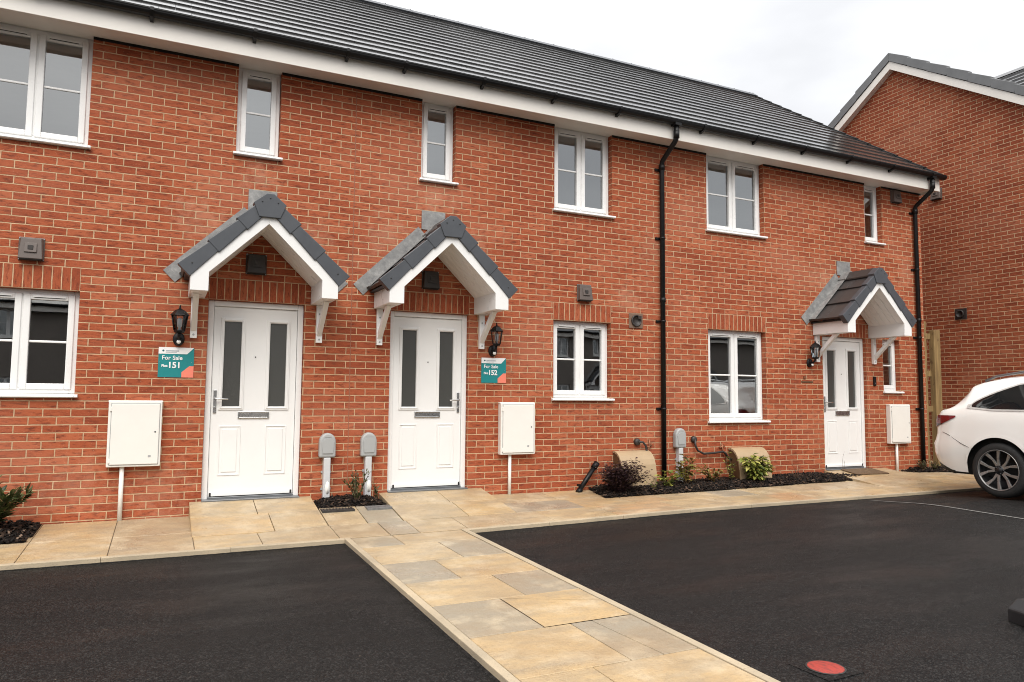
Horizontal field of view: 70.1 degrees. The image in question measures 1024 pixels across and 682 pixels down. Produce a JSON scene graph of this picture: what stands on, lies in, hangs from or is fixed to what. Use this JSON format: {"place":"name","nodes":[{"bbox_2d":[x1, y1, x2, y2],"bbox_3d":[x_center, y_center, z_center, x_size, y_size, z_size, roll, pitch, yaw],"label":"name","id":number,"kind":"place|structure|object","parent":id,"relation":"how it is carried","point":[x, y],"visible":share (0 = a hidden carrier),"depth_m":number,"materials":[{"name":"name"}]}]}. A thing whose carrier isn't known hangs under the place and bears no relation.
{"place":"outdoors","nodes":[
{"label":"outdoors","id":0,"kind":"place"},
{"bbox_2d":[15,524,697,660],"bbox_3d":[1.301,1.627,4.463,20.300,0.231,8.997,3,-5,-25],"label":"path bedding","id":1,"kind":"object","parent":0,"point":[440,564],"visible":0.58,"depth_m":4.71,"materials":[{"name":"grey sand"}]},
{"bbox_2d":[314,494,386,509],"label":"bark mulch","id":2,"kind":"object","parent":1,"relation":"on","point":[345,500],"visible":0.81,"depth_m":7.71,"materials":[{"name":"black wood"}]},
{"bbox_2d":[342,469,369,500],"bbox_3d":[-1.651,1.540,7.793,0.208,0.372,0.295,-2,-5,32],"label":"shrub","id":3,"kind":"object","parent":2,"relation":"on","point":[356,493],"visible":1,"depth_m":7.75,"materials":[{"name":"green plant"}]},
{"bbox_2d":[360,432,376,495],"bbox_3d":[-1.589,1.428,8.045,0.176,0.839,0.093,3,-5,-25],"label":"meter post","id":4,"kind":"object","parent":2,"relation":"on","point":[368,445],"visible":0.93,"depth_m":8.02,"materials":[{"name":"grey plastic"}]},
{"bbox_2d":[372,481,379,501],"bbox_3d":[-1.480,1.631,7.913,0.074,0.262,0.147,1,-4,-3],"label":"plant","id":5,"kind":"object","parent":2,"relation":"on","point":[375,491],"visible":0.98,"depth_m":7.90,"materials":[{"name":"green plant"}]},
{"bbox_2d":[0,461,979,681],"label":"path","id":6,"kind":"structure","parent":0,"point":[469,585],"depth_m":6.08,"materials":[{"name":"stone"}]},
{"bbox_2d":[0,519,41,543],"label":"bark mulch","id":7,"kind":"object","parent":6,"relation":"on","point":[19,531],"visible":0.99,"depth_m":6.33,"materials":[{"name":"black wood"}]},
{"bbox_2d":[0,474,34,521],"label":"shrub","id":8,"kind":"object","parent":7,"relation":"on","point":[7,502],"visible":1,"depth_m":6.31,"materials":[{"name":"green plant"}]},
{"bbox_2d":[0,0,366,524],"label":"brick house","id":9,"kind":"structure","parent":6,"relation":"on","point":[161,161],"depth_m":7.42,"materials":[{"name":"red brick"}]},
{"bbox_2d":[18,237,44,261],"bbox_3d":[-4.498,-0.866,6.829,0.210,0.220,0.083,3,-5,-25],"label":"wall vent","id":10,"kind":"object","parent":9,"relation":"attached to","point":[31,249],"depth_m":6.81,"materials":[{"name":"grey plastic"}]},
{"bbox_2d":[0,288,79,397],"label":"window","id":11,"kind":"structure","parent":9,"relation":"in","point":[18,387],"depth_m":6.88,"materials":[{"name":"white plastic"}]},
{"bbox_2d":[0,23,93,149],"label":"window","id":12,"kind":"structure","parent":9,"relation":"in","point":[33,133],"depth_m":7.06,"materials":[{"name":"white plastic"}]},
{"bbox_2d":[106,400,162,521],"bbox_3d":[-3.666,1.166,7.071,0.477,1.178,0.097,3,-5,-25],"label":"meter box","id":13,"kind":"object","parent":9,"relation":"attached to","point":[134,433],"visible":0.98,"depth_m":7.04,"materials":[{"name":"grey plastic"}]},
{"bbox_2d":[109,404,159,464],"bbox_3d":[-3.642,0.898,7.054,0.415,0.582,0.012,3,-5,-25],"label":"door","id":14,"kind":"structure","parent":13,"relation":"in","point":[134,437],"depth_m":7.05,"materials":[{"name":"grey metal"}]},
{"bbox_2d":[158,347,193,377],"bbox_3d":[-3.371,0.215,7.329,0.325,0.300,0.010,3,-5,-25],"label":"sale board","id":15,"kind":"object","parent":9,"relation":"attached to","point":[175,362],"visible":1,"depth_m":7.33,"materials":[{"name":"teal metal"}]},
{"bbox_2d":[170,305,188,345],"bbox_3d":[-3.314,-0.158,7.277,0.176,0.404,0.200,3,-5,-25],"label":"coach lamp","id":16,"kind":"object","parent":9,"relation":"attached to","point":[178,338],"visible":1,"depth_m":7.25,"materials":[{"name":"black plastic"}]},
{"bbox_2d":[207,306,297,496],"bbox_3d":[-2.717,0.630,7.690,0.837,1.955,0.113,3,-5,-25],"label":"door","id":17,"kind":"structure","parent":9,"relation":"in","point":[251,436],"depth_m":7.69,"materials":[{"name":"white plastic"}]},
{"bbox_2d":[245,254,266,275],"bbox_3d":[-2.688,-0.810,7.688,0.210,0.220,0.083,3,-5,-25],"label":"wall vent","id":18,"kind":"object","parent":9,"relation":"attached to","point":[256,264],"depth_m":7.67,"materials":[{"name":"plastic"}]},
{"bbox_2d":[233,68,282,160],"bbox_3d":[-2.736,-2.454,7.891,0.501,1.013,0.204,3,-5,-25],"label":"window","id":19,"kind":"structure","parent":9,"relation":"in","point":[244,74],"depth_m":7.89,"materials":[{"name":"white plastic"}]},
{"bbox_2d":[318,433,335,497],"bbox_3d":[-1.995,1.420,7.851,0.176,0.859,0.093,3,-5,-25],"label":"meter post","id":20,"kind":"object","parent":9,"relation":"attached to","point":[327,448],"visible":0.94,"depth_m":7.83,"materials":[{"name":"grey plastic"}]},
{"bbox_2d":[320,507,354,512],"bbox_3d":[-1.773,1.720,7.408,0.325,0.036,0.155,3,-5,-25],"label":"gully grate","id":21,"kind":"object","parent":6,"relation":"on","point":[333,510],"visible":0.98,"depth_m":7.37,"materials":[{"name":"metal"}]},
{"bbox_2d":[364,505,391,509],"bbox_3d":[-1.392,1.737,7.589,0.260,0.036,0.155,3,-5,-25],"label":"gully grate","id":22,"kind":"object","parent":6,"relation":"on","point":[379,507],"visible":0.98,"depth_m":7.54,"materials":[{"name":"metal"}]},
{"bbox_2d":[318,0,678,498],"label":"brick house","id":23,"kind":"structure","parent":6,"relation":"on","point":[507,183],"depth_m":9.01,"materials":[{"name":"red brick"}]},
{"bbox_2d":[391,316,461,487],"bbox_3d":[-0.984,0.707,8.511,0.834,1.955,0.113,3,-5,-25],"label":"door","id":24,"kind":"structure","parent":23,"relation":"in","point":[426,403],"depth_m":8.51,"materials":[{"name":"white plastic"}]},
{"bbox_2d":[422,270,439,289],"bbox_3d":[-0.941,-0.713,8.515,0.210,0.220,0.083,3,-5,-25],"label":"wall vent","id":25,"kind":"object","parent":23,"relation":"attached to","point":[430,280],"depth_m":8.49,"materials":[{"name":"plastic"}]},
{"bbox_2d":[419,102,458,185],"bbox_3d":[-0.896,-2.372,8.763,0.486,1.013,0.204,3,-5,-25],"label":"window","id":26,"kind":"structure","parent":23,"relation":"in","point":[446,179],"depth_m":8.79,"materials":[{"name":"white plastic"}]},
{"bbox_2d":[481,358,505,382],"bbox_3d":[-0.221,0.355,8.822,0.325,0.300,0.010,3,-5,-25],"label":"sale board","id":27,"kind":"object","parent":23,"relation":"attached to","point":[493,370],"visible":1,"depth_m":8.82,"materials":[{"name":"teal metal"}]},
{"bbox_2d":[488,323,502,356],"bbox_3d":[-0.194,-0.019,8.755,0.176,0.404,0.200,3,-5,-25],"label":"coach lamp","id":28,"kind":"object","parent":23,"relation":"attached to","point":[492,350],"visible":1,"depth_m":8.72,"materials":[{"name":"black plastic"}]},
{"bbox_2d":[498,402,534,494],"bbox_3d":[0.057,1.317,8.836,0.472,1.148,0.097,3,-5,-25],"label":"meter box","id":29,"kind":"object","parent":23,"relation":"attached to","point":[516,428],"visible":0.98,"depth_m":8.80,"materials":[{"name":"grey plastic"}]},
{"bbox_2d":[503,405,533,452],"bbox_3d":[0.080,1.059,8.818,0.410,0.572,0.012,3,-5,-25],"label":"door","id":30,"kind":"structure","parent":29,"relation":"in","point":[518,420],"depth_m":8.81,"materials":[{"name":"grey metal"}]},
{"bbox_2d":[551,321,614,400],"bbox_3d":[0.884,0.261,9.421,0.916,1.023,0.204,3,-5,-25],"label":"window","id":31,"kind":"structure","parent":23,"relation":"in","point":[578,393],"depth_m":9.45,"materials":[{"name":"white plastic"}]},
{"bbox_2d":[552,127,615,218],"bbox_3d":[0.918,-2.216,9.617,0.936,1.163,0.204,3,-5,-25],"label":"window","id":32,"kind":"structure","parent":23,"relation":"in","point":[580,138],"depth_m":9.64,"materials":[{"name":"white plastic"}]},
{"bbox_2d":[577,284,592,301],"bbox_3d":[0.946,-0.624,9.409,0.210,0.220,0.083,3,-5,-25],"label":"wall vent","id":33,"kind":"object","parent":23,"relation":"attached to","point":[584,292],"depth_m":9.38,"materials":[{"name":"grey plastic"}]},
{"bbox_2d":[629,313,642,328],"bbox_3d":[1.661,-0.271,9.748,0.220,0.200,0.039,3,-5,-25],"label":"duct outlet","id":34,"kind":"object","parent":23,"relation":"attached to","point":[635,320],"visible":1,"depth_m":9.75,"materials":[{"name":"plastic"}]},
{"bbox_2d":[634,438,651,450],"bbox_3d":[1.745,1.557,9.637,0.284,0.540,0.075,3,-5,-25],"label":"gas pipe","id":35,"kind":"object","parent":23,"relation":"attached to","point":[637,441],"visible":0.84,"depth_m":9.62,"materials":[{"name":"plastic"}]},
{"bbox_2d":[654,122,681,480],"bbox_3d":[2.101,-0.472,9.756,0.135,4.890,0.429,3,-5,-25],"label":"downpipe","id":36,"kind":"object","parent":23,"relation":"attached to","point":[661,170],"visible":0.98,"depth_m":9.87,"materials":[{"name":"black plastic"}]},
{"bbox_2d":[575,461,599,492],"bbox_3d":[0.950,1.718,9.178,0.377,0.407,0.080,4,-5,-36],"label":"drain pipe","id":37,"kind":"object","parent":6,"relation":"on","point":[581,486],"visible":0.89,"depth_m":9.15,"materials":[{"name":"black plastic"}]},
{"bbox_2d":[613,450,657,485],"bbox_3d":[1.594,1.685,9.460,0.530,0.514,0.243,3,-5,-25],"label":"gas meter box","id":38,"kind":"object","parent":6,"relation":"on","point":[646,458],"visible":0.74,"depth_m":9.43,"materials":[{"name":"beige plastic"}]},
{"bbox_2d":[588,472,860,497],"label":"bark mulch","id":39,"kind":"object","parent":6,"relation":"on","point":[707,484],"visible":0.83,"depth_m":9.70,"materials":[{"name":"black wood"}]},
{"bbox_2d":[594,457,654,491],"bbox_3d":[1.395,1.654,8.949,0.764,0.458,0.550,1,-4,-1],"label":"shrub","id":40,"kind":"object","parent":39,"relation":"on","point":[620,478],"visible":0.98,"depth_m":8.90,"materials":[{"name":"purple plant"}]},
{"bbox_2d":[654,470,685,485],"bbox_3d":[2.016,1.780,9.415,0.410,0.236,0.258,3,-5,-25],"label":"plant","id":41,"kind":"object","parent":39,"relation":"on","point":[664,479],"visible":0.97,"depth_m":9.40,"materials":[{"name":"green plant"}]},
{"bbox_2d":[675,454,701,483],"bbox_3d":[2.296,1.701,9.634,0.408,0.426,0.276,3,-5,-25],"label":"plant","id":42,"kind":"object","parent":39,"relation":"on","point":[686,477],"visible":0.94,"depth_m":9.60,"materials":[{"name":"green plant"}]},
{"bbox_2d":[698,463,725,481],"bbox_3d":[2.694,1.788,9.793,0.347,0.276,0.360,4,-5,-35],"label":"plant","id":43,"kind":"object","parent":39,"relation":"on","point":[715,475],"visible":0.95,"depth_m":9.81,"materials":[{"name":"green plant"}]},
{"bbox_2d":[723,452,735,478],"bbox_3d":[3.006,1.735,10.045,0.234,0.414,0.130,4,-5,-36],"label":"plant","id":44,"kind":"object","parent":39,"relation":"on","point":[731,472],"visible":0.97,"depth_m":10.04,"materials":[{"name":"green plant"}]},
{"bbox_2d":[737,453,774,479],"bbox_3d":[3.353,1.749,10.031,0.662,0.403,0.378,4,-6,-40],"label":"shrub","id":45,"kind":"object","parent":39,"relation":"on","point":[756,470],"visible":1,"depth_m":9.96,"materials":[{"name":"green plant"}]},
{"bbox_2d":[535,40,946,480],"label":"brick house","id":46,"kind":"structure","parent":6,"relation":"on","point":[789,237],"depth_m":11.09,"materials":[{"name":"red brick"}]},
{"bbox_2d":[673,428,685,480],"bbox_3d":[2.285,1.593,9.845,0.176,0.829,0.157,3,-5,-25],"label":"meter post","id":47,"kind":"object","parent":46,"relation":"attached to","point":[679,439],"visible":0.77,"depth_m":9.85,"materials":[{"name":"grey plastic"}]},
{"bbox_2d":[690,436,731,462],"bbox_3d":[2.780,1.511,10.134,0.694,0.386,0.074,3,-5,-25],"label":"gas pipe","id":48,"kind":"object","parent":46,"relation":"attached to","point":[693,439],"visible":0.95,"depth_m":10.07,"materials":[{"name":"plastic"}]},
{"bbox_2d":[706,156,767,238],"bbox_3d":[3.246,-2.113,10.720,1.141,1.163,0.204,3,-5,-25],"label":"window","id":49,"kind":"structure","parent":46,"relation":"in","point":[730,228],"depth_m":10.75,"materials":[{"name":"white plastic"}]},
{"bbox_2d":[708,330,770,422],"bbox_3d":[3.220,0.514,10.517,1.131,1.323,0.204,3,-5,-25],"label":"window","id":50,"kind":"structure","parent":46,"relation":"in","point":[733,416],"depth_m":10.55,"materials":[{"name":"white plastic"}]},
{"bbox_2d":[801,376,812,382],"bbox_3d":[4.468,0.581,11.037,0.240,0.095,0.019,3,-5,-25],"label":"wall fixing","id":51,"kind":"object","parent":46,"relation":"attached to","point":[804,377],"depth_m":11.02,"materials":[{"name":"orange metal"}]},
{"bbox_2d":[806,341,820,366],"bbox_3d":[4.555,0.192,11.006,0.176,0.404,0.200,3,-5,-25],"label":"coach lamp","id":52,"kind":"object","parent":46,"relation":"attached to","point":[809,362],"visible":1,"depth_m":10.99,"materials":[{"name":"black plastic"}]},
{"bbox_2d":[822,340,862,467],"bbox_3d":[5.174,0.982,11.429,0.834,1.955,0.113,3,-5,-25],"label":"door","id":53,"kind":"structure","parent":46,"relation":"in","point":[841,370],"depth_m":11.44,"materials":[{"name":"white plastic"}]},
{"bbox_2d":[873,376,876,385],"bbox_3d":[5.795,0.642,11.661,0.055,0.150,0.027,3,-5,-25],"label":"doorbell","id":54,"kind":"object","parent":46,"relation":"attached to","point":[874,381],"visible":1,"depth_m":11.65,"materials":[{"name":"black plastic"}]},
{"bbox_2d":[864,186,885,245],"bbox_3d":[5.874,-2.070,11.971,0.461,1.013,0.204,3,-5,-25],"label":"window","id":55,"kind":"structure","parent":46,"relation":"in","point":[872,240],"depth_m":12.04,"materials":[{"name":"white plastic"}]},
{"bbox_2d":[882,340,904,393],"bbox_3d":[6.151,0.421,11.922,0.461,0.873,0.204,3,-5,-25],"label":"window","id":56,"kind":"structure","parent":46,"relation":"in","point":[891,388],"depth_m":11.99,"materials":[{"name":"white plastic"}]},
{"bbox_2d":[890,190,901,203],"bbox_3d":[6.394,-2.401,12.137,0.210,0.220,0.083,3,-5,-25],"label":"wall vent","id":57,"kind":"object","parent":46,"relation":"attached to","point":[895,197],"depth_m":12.11,"materials":[{"name":"grey plastic"}]},
{"bbox_2d":[886,404,910,470],"bbox_3d":[6.245,1.580,11.769,0.487,1.113,0.097,3,-5,-25],"label":"meter box","id":58,"kind":"object","parent":46,"relation":"attached to","point":[898,423],"visible":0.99,"depth_m":11.72,"materials":[{"name":"grey plastic"}]},
{"bbox_2d":[892,406,910,441],"bbox_3d":[6.267,1.340,11.751,0.425,0.572,0.011,3,-5,-25],"label":"door","id":59,"kind":"structure","parent":58,"relation":"in","point":[901,429],"depth_m":11.74,"materials":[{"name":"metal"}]},
{"bbox_2d":[909,176,936,465],"bbox_3d":[6.823,-0.272,11.995,0.135,4.870,0.429,3,-5,-25],"label":"downpipe","id":60,"kind":"object","parent":46,"relation":"attached to","point":[914,213],"visible":0.96,"depth_m":12.11,"materials":[{"name":"black plastic"}]},
{"bbox_2d":[728,447,771,479],"bbox_3d":[3.359,1.764,10.297,0.580,0.514,0.243,3,-5,-25],"label":"gas meter box","id":61,"kind":"object","parent":6,"relation":"on","point":[736,453],"visible":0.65,"depth_m":10.23,"materials":[{"name":"beige plastic"}]},
{"bbox_2d":[841,468,888,474],"bbox_3d":[5.381,1.990,11.140,0.689,0.058,0.364,3,-5,-25],"label":"doormat","id":62,"kind":"object","parent":6,"relation":"on","point":[861,471],"visible":1,"depth_m":11.11,"materials":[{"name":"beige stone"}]},
{"bbox_2d":[901,465,948,471],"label":"bark mulch","id":63,"kind":"object","parent":6,"relation":"on","point":[941,468],"visible":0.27,"depth_m":11.85,"materials":[{"name":"black wood"}]},
{"bbox_2d":[916,460,927,470],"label":"plant","id":64,"kind":"object","parent":63,"relation":"on","point":[923,466],"visible":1,"depth_m":11.83,"materials":[{"name":"green plant"}]},
{"bbox_2d":[929,461,939,468],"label":"plant","id":65,"kind":"object","parent":63,"relation":"on","point":[935,465],"visible":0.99,"depth_m":11.95,"materials":[{"name":"green plant"}]},
{"bbox_2d":[0,490,1023,681],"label":"road","id":66,"kind":"structure","parent":0,"point":[897,589],"depth_m":4.77,"materials":[{"name":"black asphalt"}]},
{"bbox_2d":[0,487,982,681],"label":"kerb edging","id":67,"kind":"object","parent":66,"relation":"on","point":[496,669],"visible":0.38,"depth_m":5.67,"materials":[{"name":"concrete"}]},
{"bbox_2d":[789,658,863,681],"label":"utility cover","id":68,"kind":"object","parent":66,"relation":"on","point":[828,670],"visible":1,"depth_m":3.66,"materials":[{"name":"metal"}]},
{"bbox_2d":[828,53,1023,460],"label":"brick house","id":69,"kind":"structure","parent":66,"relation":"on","point":[962,130],"depth_m":13.63,"materials":[{"name":"red brick"}]},
{"bbox_2d":[930,187,941,200],"bbox_3d":[8.182,-2.837,14.101,0.083,0.220,0.210,3,-5,-25],"label":"wall vent","id":70,"kind":"object","parent":69,"relation":"attached to","point":[934,196],"depth_m":14.05,"materials":[{"name":"grey plastic"}]},
{"bbox_2d":[955,308,966,319],"bbox_3d":[8.339,-0.504,13.585,0.053,0.200,0.220,3,-5,-25],"label":"duct outlet","id":71,"kind":"object","parent":69,"relation":"attached to","point":[961,313],"visible":1,"depth_m":13.57,"materials":[{"name":"plastic"}]},
{"bbox_2d":[873,500,1023,518],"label":"parking line","id":72,"kind":"object","parent":66,"relation":"on","point":[957,508],"visible":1,"depth_m":8.11,"materials":[{"name":"white paint"}]},
{"bbox_2d":[934,371,1023,497],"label":"parked car","id":73,"kind":"object","parent":66,"relation":"on","point":[980,436],"visible":1,"depth_m":9.07,"materials":[{"name":"white paint"}]},
{"bbox_2d":[373,0,1023,125],"label":"sky","id":74,"kind":"structure","parent":0,"point":[808,58],"materials":[{"name":"white"}]},
{"bbox_2d":[924,321,942,466],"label":"timber gate","id":75,"kind":"structure","parent":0,"point":[935,408],"depth_m":12.50,"materials":[{"name":"brown wood"}]},
{"bbox_2d":[1008,598,1023,626],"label":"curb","id":76,"kind":"object","parent":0,"point":[1016,612],"visible":1,"depth_m":4.38,"materials":[{"name":"grey concrete"}]}
]}

